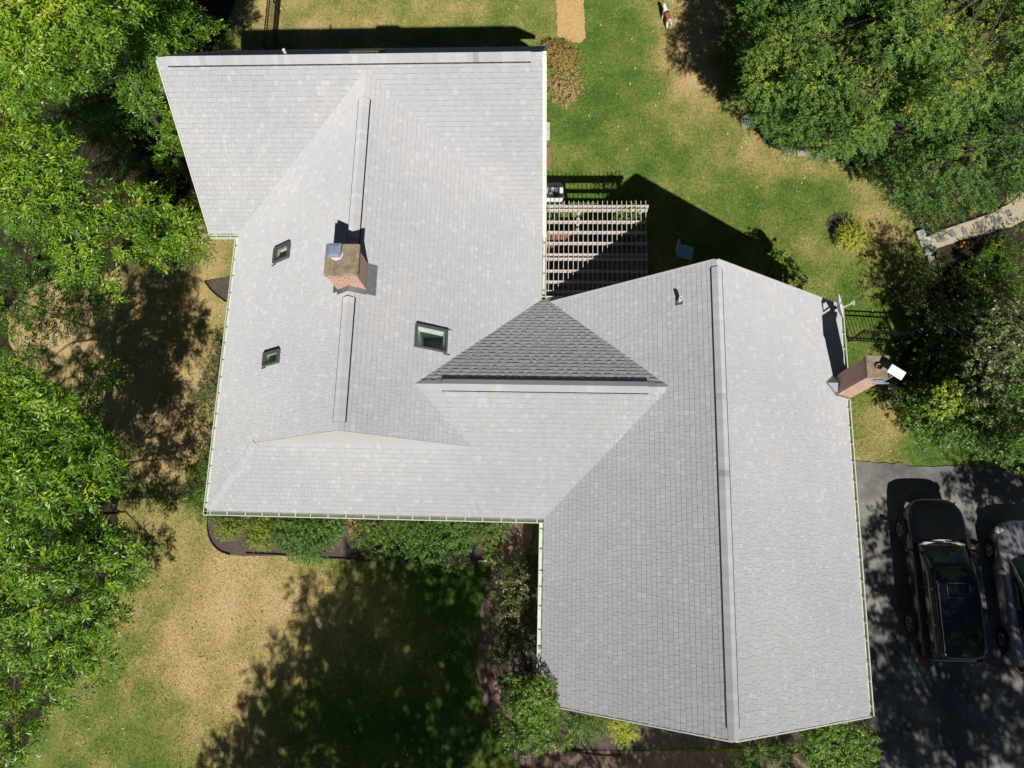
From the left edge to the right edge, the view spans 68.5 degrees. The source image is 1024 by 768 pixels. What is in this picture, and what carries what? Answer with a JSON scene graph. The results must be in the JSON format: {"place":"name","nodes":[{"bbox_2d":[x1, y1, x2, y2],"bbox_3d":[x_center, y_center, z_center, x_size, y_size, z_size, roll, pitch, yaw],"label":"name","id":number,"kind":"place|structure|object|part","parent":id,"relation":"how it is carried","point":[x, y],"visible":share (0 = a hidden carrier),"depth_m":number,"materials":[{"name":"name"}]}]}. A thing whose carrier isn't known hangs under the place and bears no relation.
{"place":"outdoors","nodes":[
{"label":"outdoors","id":0,"kind":"place"},
{"bbox_2d":[6,0,1023,767],"bbox_3d":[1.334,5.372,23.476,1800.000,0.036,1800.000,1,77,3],"label":"ground","id":1,"kind":"structure","parent":0,"point":[96,340],"depth_m":24.97,"materials":[{"name":"green plant"}]},
{"bbox_2d":[0,0,234,767],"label":"leaf litter","id":2,"kind":"object","parent":1,"relation":"on","point":[219,9],"visible":0.25,"depth_m":26.99,"materials":[{"name":"brown plant"}]},
{"bbox_2d":[0,345,138,584],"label":"leafy tree","id":3,"kind":"object","parent":2,"relation":"on","point":[37,449],"visible":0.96,"depth_m":17.74,"materials":[{"name":"green plant"}]},
{"bbox_2d":[0,504,158,767],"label":"leafy tree","id":4,"kind":"object","parent":2,"relation":"on","point":[20,599],"visible":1,"depth_m":19.09,"materials":[{"name":"green plant"}]},
{"bbox_2d":[0,0,159,122],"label":"leafy tree","id":5,"kind":"object","parent":2,"relation":"on","point":[38,23],"visible":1,"depth_m":17.77,"materials":[{"name":"green plant"}]},
{"bbox_2d":[0,60,191,374],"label":"understorey tree","id":6,"kind":"object","parent":2,"relation":"on","point":[69,112],"visible":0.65,"depth_m":24.47,"materials":[{"name":"green plant"}]},
{"bbox_2d":[0,85,218,321],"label":"leafy tree","id":7,"kind":"object","parent":2,"relation":"on","point":[19,168],"visible":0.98,"depth_m":20.57,"materials":[{"name":"green plant"}]},
{"bbox_2d":[77,0,229,179],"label":"leafy tree","id":8,"kind":"object","parent":2,"relation":"on","point":[150,44],"visible":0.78,"depth_m":23.16,"materials":[{"name":"green plant"}]},
{"bbox_2d":[177,450,220,526],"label":"shrub","id":9,"kind":"object","parent":1,"relation":"on","point":[199,497],"visible":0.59,"depth_m":23.85,"materials":[{"name":"green plant"}]},
{"bbox_2d":[191,390,214,421],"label":"plant","id":10,"kind":"object","parent":1,"relation":"on","point":[210,411],"visible":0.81,"depth_m":25.04,"materials":[{"name":"green plant"}]},
{"bbox_2d":[195,424,211,470],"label":"shrub","id":11,"kind":"object","parent":1,"relation":"on","point":[205,443],"visible":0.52,"depth_m":24.29,"materials":[{"name":"green plant"}]},
{"bbox_2d":[193,355,222,409],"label":"shrub","id":12,"kind":"object","parent":1,"relation":"on","point":[212,390],"visible":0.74,"depth_m":24.84,"materials":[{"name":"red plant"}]},
{"bbox_2d":[206,331,222,359],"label":"shrub","id":13,"kind":"object","parent":1,"relation":"on","point":[213,343],"visible":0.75,"depth_m":25.18,"materials":[{"name":"green plant"}]},
{"bbox_2d":[206,276,231,301],"bbox_3d":[-9.861,-3.297,26.086,1.650,0.060,0.943,1,77,3],"label":"bed","id":14,"kind":"object","parent":1,"relation":"on","point":[219,287],"visible":0.47,"depth_m":26.10,"materials":[{"name":"brown soil"}]},
{"bbox_2d":[204,281,225,301],"bbox_3d":[-10.299,-3.180,26.022,1.142,0.043,0.112,42,83,11],"label":"bed edging","id":15,"kind":"object","parent":14,"relation":"on","point":[214,293],"visible":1,"depth_m":25.99,"materials":[{"name":"black plastic"}]},
{"bbox_2d":[261,0,280,49],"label":"metal fence","id":16,"kind":"object","parent":1,"relation":"on","point":[267,25],"visible":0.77,"depth_m":27.62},
{"bbox_2d":[208,511,502,564],"bbox_3d":[-5.049,4.571,24.012,9.720,0.060,2.170,1,77,3],"label":"bed","id":17,"kind":"object","parent":1,"relation":"on","point":[344,549],"visible":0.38,"depth_m":23.87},
{"bbox_2d":[206,519,229,554],"bbox_3d":[-9.552,4.920,24.126,0.350,0.043,1.538,-33,77,-4],"label":"bed edging","id":18,"kind":"object","parent":17,"relation":"on","point":[212,542],"visible":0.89,"depth_m":24.08,"materials":[{"name":"black plastic"}]},
{"bbox_2d":[213,516,241,542],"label":"shrub","id":19,"kind":"object","parent":17,"relation":"on","point":[226,527],"visible":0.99,"depth_m":23.80,"materials":[{"name":"green plant"}]},
{"bbox_2d":[239,512,282,552],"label":"shrub","id":20,"kind":"object","parent":17,"relation":"on","point":[263,528],"visible":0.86,"depth_m":23.52,"materials":[{"name":"green plant"}]},
{"bbox_2d":[246,553,286,555],"bbox_3d":[-7.826,5.418,23.914,1.323,0.043,0.050,1,77,4],"label":"bed edging","id":21,"kind":"object","parent":17,"relation":"on","point":[267,554],"visible":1,"depth_m":23.90,"materials":[{"name":"black plastic"}]},
{"bbox_2d":[266,512,348,565],"bbox_3d":[-6.322,4.642,23.362,2.663,1.376,1.994,1,77,3],"label":"shrub","id":22,"kind":"object","parent":17,"relation":"on","point":[298,531],"visible":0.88,"depth_m":23.14,"materials":[{"name":"green plant"}]},
{"bbox_2d":[321,557,370,559],"bbox_3d":[-5.239,5.518,23.744,1.715,0.043,0.048,1,77,3],"label":"bed edging","id":23,"kind":"object","parent":17,"relation":"on","point":[345,558],"visible":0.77,"depth_m":23.73,"materials":[{"name":"black plastic"}]},
{"bbox_2d":[342,514,365,541],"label":"plant","id":24,"kind":"object","parent":17,"relation":"on","point":[349,521],"visible":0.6,"depth_m":23.62,"materials":[{"name":"green plant"}]},
{"bbox_2d":[349,515,412,569],"bbox_3d":[-4.082,4.810,23.382,2.039,1.126,1.928,1,77,3],"label":"shrub","id":25,"kind":"object","parent":17,"relation":"on","point":[370,537],"visible":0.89,"depth_m":23.25,"materials":[{"name":"green plant"}]},
{"bbox_2d":[396,516,483,574],"bbox_3d":[-2.229,4.682,23.130,2.762,1.433,2.363,1,77,3],"label":"shrub","id":26,"kind":"object","parent":17,"relation":"on","point":[418,541],"visible":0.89,"depth_m":22.93,"materials":[{"name":"green plant"}]},
{"bbox_2d":[472,517,514,568],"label":"shrub","id":27,"kind":"object","parent":17,"relation":"on","point":[496,527],"visible":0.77,"depth_m":23.17,"materials":[{"name":"green plant"}]},
{"bbox_2d":[156,45,890,742],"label":"house","id":28,"kind":"structure","parent":1,"relation":"on","point":[666,459],"depth_m":19.60,"materials":[{"name":"grey"}]},
{"bbox_2d":[823,293,854,320],"bbox_3d":[9.005,-2.092,20.739,0.615,1.110,0.684,33,81,10],"label":"satellite dish","id":29,"kind":"object","parent":28,"relation":"attached to","point":[839,307],"visible":0.99,"depth_m":20.56,"materials":[{"name":"white metal"}]},
{"bbox_2d":[873,364,905,383],"bbox_3d":[9.323,-0.142,18.624,0.396,0.780,0.411,34,81,10],"label":"flat antenna","id":30,"kind":"object","parent":28,"relation":"attached to","point":[896,371],"visible":1,"depth_m":18.28,"materials":[{"name":"white plastic"}]},
{"bbox_2d":[547,122,549,140],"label":"stone slab","id":31,"kind":"structure","parent":1,"relation":"on","point":[548,130],"depth_m":26.66,"materials":[{"name":"beige stone"}]},
{"bbox_2d":[547,146,551,169],"bbox_3d":[1.218,-7.945,26.458,0.348,0.100,0.974,1,77,3],"label":"wooden step","id":32,"kind":"object","parent":1,"relation":"on","point":[549,158],"visible":0.46,"depth_m":26.41,"materials":[{"name":"brown wood"}]},
{"bbox_2d":[547,210,561,220],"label":"patio plant","id":33,"kind":"object","parent":1,"relation":"on","point":[556,217],"visible":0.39,"depth_m":25.41,"materials":[{"name":"green plant"}]},
{"bbox_2d":[547,183,562,205],"bbox_3d":[1.435,-6.545,25.915,0.660,0.511,0.700,1,77,3],"label":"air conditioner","id":34,"kind":"object","parent":1,"relation":"on","point":[555,192],"visible":0.86,"depth_m":25.80,"materials":[{"name":"metal"}]},
{"bbox_2d":[541,38,584,75],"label":"shrub","id":35,"kind":"object","parent":1,"relation":"on","point":[564,58],"visible":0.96,"depth_m":26.67,"materials":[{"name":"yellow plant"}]},
{"bbox_2d":[547,69,584,109],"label":"shrub","id":36,"kind":"object","parent":1,"relation":"on","point":[571,84],"visible":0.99,"depth_m":26.72,"materials":[{"name":"brown plant"}]},
{"bbox_2d":[556,0,585,42],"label":"straw patch","id":37,"kind":"object","parent":1,"relation":"on","point":[570,21],"visible":0.97,"depth_m":27.67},
{"bbox_2d":[542,245,650,297],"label":"patio","id":38,"kind":"structure","parent":1,"relation":"on","point":[587,265],"depth_m":25.46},
{"bbox_2d":[547,245,562,252],"bbox_3d":[1.336,-4.493,25.418,0.700,0.515,0.340,-13,77,0],"label":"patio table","id":39,"kind":"object","parent":38,"relation":"on","point":[552,249],"visible":0.41,"depth_m":25.16,"materials":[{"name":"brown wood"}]},
{"bbox_2d":[543,231,576,251],"bbox_3d":[1.443,-4.798,25.420,1.500,0.635,0.490,1,77,3],"label":"patio table","id":40,"kind":"object","parent":38,"relation":"on","point":[557,237],"visible":0.36,"depth_m":25.10,"materials":[{"name":"brown wood"}]},
{"bbox_2d":[546,201,648,295],"bbox_3d":[2.627,-3.743,24.023,3.172,2.813,3.181,1,77,3],"label":"pergola","id":41,"kind":"object","parent":38,"relation":"on","point":[573,208],"visible":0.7,"depth_m":22.77,"materials":[{"name":"white wood"}]},
{"bbox_2d":[611,199,649,247],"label":"vine","id":42,"kind":"object","parent":41,"relation":"attached to","point":[628,219],"visible":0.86,"depth_m":23.54,"materials":[{"name":"green plant"}]},
{"bbox_2d":[590,234,604,251],"bbox_3d":[2.861,-4.723,25.195,0.480,0.885,0.620,5,77,4],"label":"patio chair","id":43,"kind":"object","parent":38,"relation":"on","point":[593,238],"visible":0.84,"depth_m":25.21,"materials":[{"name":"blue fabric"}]},
{"bbox_2d":[494,554,828,750],"bbox_3d":[3.735,9.419,22.403,11.002,0.060,4.893,27,80,9],"label":"bed","id":44,"kind":"object","parent":1,"relation":"on","point":[522,662],"visible":0.31,"depth_m":22.19,"materials":[{"name":"brown soil"}]},
{"bbox_2d":[482,557,542,680],"bbox_3d":[0.132,6.961,22.259,2.046,1.773,3.585,1,77,3],"label":"shrub","id":45,"kind":"object","parent":44,"relation":"on","point":[515,616],"visible":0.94,"depth_m":22.00,"materials":[{"name":"green plant"}]},
{"bbox_2d":[518,544,538,575],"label":"shrub","id":46,"kind":"object","parent":44,"relation":"on","point":[528,557],"visible":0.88,"depth_m":22.95,"materials":[{"name":"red plant"}]},
{"bbox_2d":[491,671,577,759],"bbox_3d":[0.649,9.069,20.725,2.444,3.757,2.685,1,77,3],"label":"shrub","id":47,"kind":"object","parent":44,"relation":"on","point":[526,709],"visible":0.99,"depth_m":20.04,"materials":[{"name":"green plant"}]},
{"bbox_2d":[563,710,613,746],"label":"shrub","id":48,"kind":"object","parent":44,"relation":"on","point":[590,723],"visible":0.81,"depth_m":21.36,"materials":[{"name":"green plant"}]},
{"bbox_2d":[602,718,640,750],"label":"shrub","id":49,"kind":"object","parent":44,"relation":"on","point":[624,734],"visible":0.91,"depth_m":21.43,"materials":[{"name":"plant"}]},
{"bbox_2d":[724,735,803,767],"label":"shrub","id":50,"kind":"object","parent":44,"relation":"on","point":[760,751],"visible":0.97,"depth_m":21.14,"materials":[{"name":"green plant"}]},
{"bbox_2d":[798,719,883,767],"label":"shrub","id":51,"kind":"object","parent":44,"relation":"on","point":[844,750],"visible":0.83,"depth_m":19.17,"materials":[{"name":"green plant"}]},
{"bbox_2d":[662,2,671,28],"bbox_3d":[5.589,-13.324,27.200,0.245,0.568,0.902,-19,77,-1],"label":"dog","id":52,"kind":"object","parent":1,"relation":"on","point":[665,13],"visible":1,"depth_m":27.03},
{"bbox_2d":[674,238,693,264],"bbox_3d":[5.716,-4.395,24.988,0.620,0.885,0.480,14,78,6],"label":"plastic chair","id":53,"kind":"object","parent":1,"relation":"on","point":[683,251],"visible":0.99,"depth_m":24.97,"materials":[{"name":"blue plastic"}]},
{"bbox_2d":[740,114,755,128],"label":"silver plant","id":54,"kind":"object","parent":1,"relation":"on","point":[743,121],"visible":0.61,"depth_m":26.07,"materials":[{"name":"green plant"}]},
{"bbox_2d":[765,247,808,289],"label":"shrub","id":55,"kind":"object","parent":1,"relation":"on","point":[782,266],"visible":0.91,"depth_m":23.42,"materials":[{"name":"green plant"}]},
{"bbox_2d":[826,214,851,237],"bbox_3d":[11.042,-5.323,25.367,0.852,0.060,0.906,1,77,3],"label":"bed","id":56,"kind":"object","parent":1,"relation":"on","point":[834,222],"visible":0.72,"depth_m":25.37,"materials":[{"name":"brown soil"}]},
{"bbox_2d":[833,217,872,255],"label":"shrub","id":57,"kind":"object","parent":1,"relation":"on","point":[849,237],"visible":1,"depth_m":24.71,"materials":[{"name":"plant"}]},
{"bbox_2d":[742,0,1023,235],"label":"bed","id":58,"kind":"object","parent":1,"relation":"on","point":[897,134],"visible":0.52,"depth_m":25.83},
{"bbox_2d":[797,150,812,157],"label":"edging block","id":59,"kind":"structure","parent":58,"relation":"on","point":[801,153],"depth_m":25.90,"materials":[{"name":"beige stone"}]},
{"bbox_2d":[728,0,967,166],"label":"shade tree","id":60,"kind":"object","parent":58,"relation":"on","point":[768,58],"visible":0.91,"depth_m":20.27,"materials":[{"name":"green plant"}]},
{"bbox_2d":[890,186,965,240],"bbox_3d":[13.679,-5.630,24.670,2.560,1.215,1.412,16,79,7],"label":"perennial","id":61,"kind":"object","parent":58,"relation":"on","point":[914,214],"visible":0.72,"depth_m":24.71,"materials":[{"name":"green plant"}]},
{"bbox_2d":[841,69,1023,222],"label":"shade tree","id":62,"kind":"object","parent":58,"relation":"on","point":[989,143],"visible":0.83,"depth_m":22.23,"materials":[{"name":"green plant"}]},
{"bbox_2d":[862,0,1023,140],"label":"shade tree","id":63,"kind":"object","parent":58,"relation":"on","point":[940,49],"visible":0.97,"depth_m":18.98,"materials":[{"name":"green plant"}]},
{"bbox_2d":[925,195,1006,236],"bbox_3d":[15.257,-5.490,25.099,3.205,0.042,0.358,-27,77,-3],"label":"bed edging","id":64,"kind":"object","parent":58,"relation":"on","point":[974,218],"visible":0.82,"depth_m":25.08,"materials":[{"name":"grey stone"}]},
{"bbox_2d":[976,195,1001,213],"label":"perennial","id":65,"kind":"object","parent":58,"relation":"on","point":[994,209],"visible":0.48,"depth_m":24.85,"materials":[{"name":"green plant"}]},
{"bbox_2d":[888,383,896,390],"bbox_3d":[12.146,0.107,23.964,0.207,0.160,0.240,-12,77,1],"label":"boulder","id":66,"kind":"object","parent":1,"relation":"on","point":[892,385],"visible":0.66,"depth_m":23.90,"materials":[{"name":"stone"}]},
{"bbox_2d":[888,385,906,405],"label":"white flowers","id":67,"kind":"object","parent":1,"relation":"on","point":[892,393],"visible":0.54,"depth_m":23.61,"materials":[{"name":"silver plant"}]},
{"bbox_2d":[914,229,925,239],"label":"stone block","id":68,"kind":"structure","parent":1,"relation":"on","point":[920,234],"depth_m":24.97,"materials":[{"name":"grey stone"}]},
{"bbox_2d":[893,239,948,315],"bbox_3d":[12.705,-3.236,23.855,1.468,1.809,2.454,23,79,8],"label":"shrub","id":69,"kind":"object","parent":1,"relation":"on","point":[908,278],"visible":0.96,"depth_m":23.39,"materials":[{"name":"green plant"}]},
{"bbox_2d":[918,237,932,247],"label":"stone slab","id":70,"kind":"structure","parent":1,"relation":"on","point":[925,241],"depth_m":24.98,"materials":[{"name":"grey stone"}]},
{"bbox_2d":[924,246,933,255],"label":"stone slab","id":71,"kind":"structure","parent":1,"relation":"on","point":[928,250],"depth_m":24.85,"materials":[{"name":"grey stone"}]},
{"bbox_2d":[898,221,1023,455],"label":"bed","id":72,"kind":"object","parent":1,"relation":"on","point":[953,253],"visible":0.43,"depth_m":24.50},
{"bbox_2d":[848,329,1010,347],"bbox_3d":[13.079,-1.422,23.675,4.359,1.300,0.052,3,77,4],"label":"metal fence","id":73,"kind":"object","parent":72,"relation":"on","point":[865,331],"visible":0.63,"depth_m":23.65,"materials":[{"name":"black metal"}]},
{"bbox_2d":[926,256,934,263],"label":"edging block","id":74,"kind":"structure","parent":72,"relation":"on","point":[930,258],"depth_m":24.78,"materials":[{"name":"beige stone"}]},
{"bbox_2d":[910,376,969,421],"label":"shrub","id":75,"kind":"object","parent":72,"relation":"on","point":[953,404],"visible":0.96,"depth_m":21.35,"materials":[{"name":"green plant"}]},
{"bbox_2d":[905,294,1004,391],"bbox_3d":[13.503,-1.192,23.136,2.491,2.218,3.133,15,78,6],"label":"shrub","id":76,"kind":"object","parent":72,"relation":"on","point":[941,359],"visible":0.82,"depth_m":22.96,"materials":[{"name":"green plant"}]},
{"bbox_2d":[888,374,1023,474],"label":"shrub","id":77,"kind":"object","parent":72,"relation":"on","point":[985,434],"visible":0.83,"depth_m":22.05,"materials":[{"name":"green plant"}]},
{"bbox_2d":[904,292,1023,438],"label":"leafy tree","id":78,"kind":"object","parent":72,"relation":"on","point":[1001,387],"visible":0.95,"depth_m":19.69,"materials":[{"name":"green plant"}]},
{"bbox_2d":[957,241,971,249],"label":"flowers","id":79,"kind":"object","parent":72,"relation":"on","point":[961,246],"visible":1,"depth_m":24.72,"materials":[{"name":"orange plant"}]},
{"bbox_2d":[939,214,1023,315],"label":"shrub","id":80,"kind":"object","parent":72,"relation":"on","point":[1013,255],"visible":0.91,"depth_m":23.56,"materials":[{"name":"green plant"}]},
{"bbox_2d":[959,235,1023,298],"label":"shrub","id":81,"kind":"object","parent":72,"relation":"on","point":[990,271],"visible":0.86,"depth_m":23.84,"materials":[{"name":"green plant"}]},
{"bbox_2d":[1003,322,1023,460],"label":"shade tree","id":82,"kind":"object","parent":1,"relation":"on","point":[1017,396],"visible":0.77,"depth_m":19.30,"materials":[{"name":"green plant"}]},
{"bbox_2d":[477,518,873,767],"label":"path","id":83,"kind":"structure","parent":0,"point":[520,534],"depth_m":22.16,"materials":[{"name":"brick"}]},
{"bbox_2d":[564,748,620,756],"bbox_3d":[2.357,10.845,22.094,1.686,0.043,0.125,4,77,4],"label":"bed edging","id":84,"kind":"object","parent":83,"relation":"on","point":[593,754],"visible":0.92,"depth_m":22.07,"materials":[{"name":"grey stone"}]},
{"bbox_2d":[808,461,1023,767],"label":"driveway","id":85,"kind":"structure","parent":0,"point":[948,715],"depth_m":22.19,"materials":[{"name":"grey asphalt"}]},
{"bbox_2d":[895,498,986,663],"bbox_3d":[12.498,5.660,21.831,2.083,1.771,4.679,0,77,3],"label":"suv","id":86,"kind":"object","parent":85,"relation":"on","point":[943,620],"visible":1,"depth_m":21.37,"materials":[{"name":"black paint"}]},
{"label":"windows","id":87,"kind":"part","parent":86,"relation":"part of","materials":[{"name":"black glass"}]},
{"bbox_2d":[983,520,1023,672],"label":"sedan","id":88,"kind":"object","parent":85,"relation":"on","point":[1003,547],"visible":1,"depth_m":21.79,"materials":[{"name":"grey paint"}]},
{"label":"windows","id":89,"kind":"part","parent":88,"relation":"part of","materials":[{"name":"black glass"}]},
{"bbox_2d":[913,260,944,290],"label":"grass clump","id":90,"kind":"object","parent":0,"point":[935,278],"visible":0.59,"depth_m":24.41,"materials":[{"name":"green plant"}]},
{"bbox_2d":[919,192,1023,249],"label":"path","id":91,"kind":"structure","parent":0,"point":[1016,209],"depth_m":25.04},
{"bbox_2d":[936,236,943,242],"bbox_3d":[14.243,-4.822,24.994,0.261,0.030,0.245,-10,77,1],"label":"flagstone","id":92,"kind":"object","parent":91,"relation":"on","point":[939,240],"visible":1,"depth_m":24.98,"materials":[{"name":"grey stone"}]},
{"bbox_2d":[948,230,956,236],"bbox_3d":[14.676,-4.993,25.008,0.216,0.030,0.286,-27,77,-3],"label":"flagstone","id":93,"kind":"object","parent":91,"relation":"on","point":[953,233],"visible":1,"depth_m":25.00,"materials":[{"name":"grey stone"}]},
{"bbox_2d":[961,227,968,234],"bbox_3d":[15.066,-5.087,25.008,0.177,0.030,0.340,-10,77,1],"label":"flagstone","id":94,"kind":"object","parent":91,"relation":"on","point":[964,230],"visible":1,"depth_m":25.00,"materials":[{"name":"grey stone"}]},
{"bbox_2d":[976,221,983,230],"bbox_3d":[15.587,-5.282,25.023,0.222,0.030,0.375,-26,77,-3],"label":"flagstone","id":95,"kind":"object","parent":91,"relation":"on","point":[980,225],"visible":1,"depth_m":25.01,"materials":[{"name":"grey stone"}]},
{"bbox_2d":[990,216,998,224],"bbox_3d":[16.059,-5.443,25.033,0.237,0.030,0.327,-26,77,-3],"label":"flagstone","id":96,"kind":"object","parent":91,"relation":"on","point":[994,220],"visible":1,"depth_m":25.02,"materials":[{"name":"grey stone"}]},
{"bbox_2d":[1005,211,1012,216],"bbox_3d":[16.569,-5.696,25.061,0.176,0.030,0.201,-23,77,-2],"label":"flagstone","id":97,"kind":"object","parent":91,"relation":"on","point":[1008,213],"visible":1,"depth_m":25.05,"materials":[{"name":"grey stone"}]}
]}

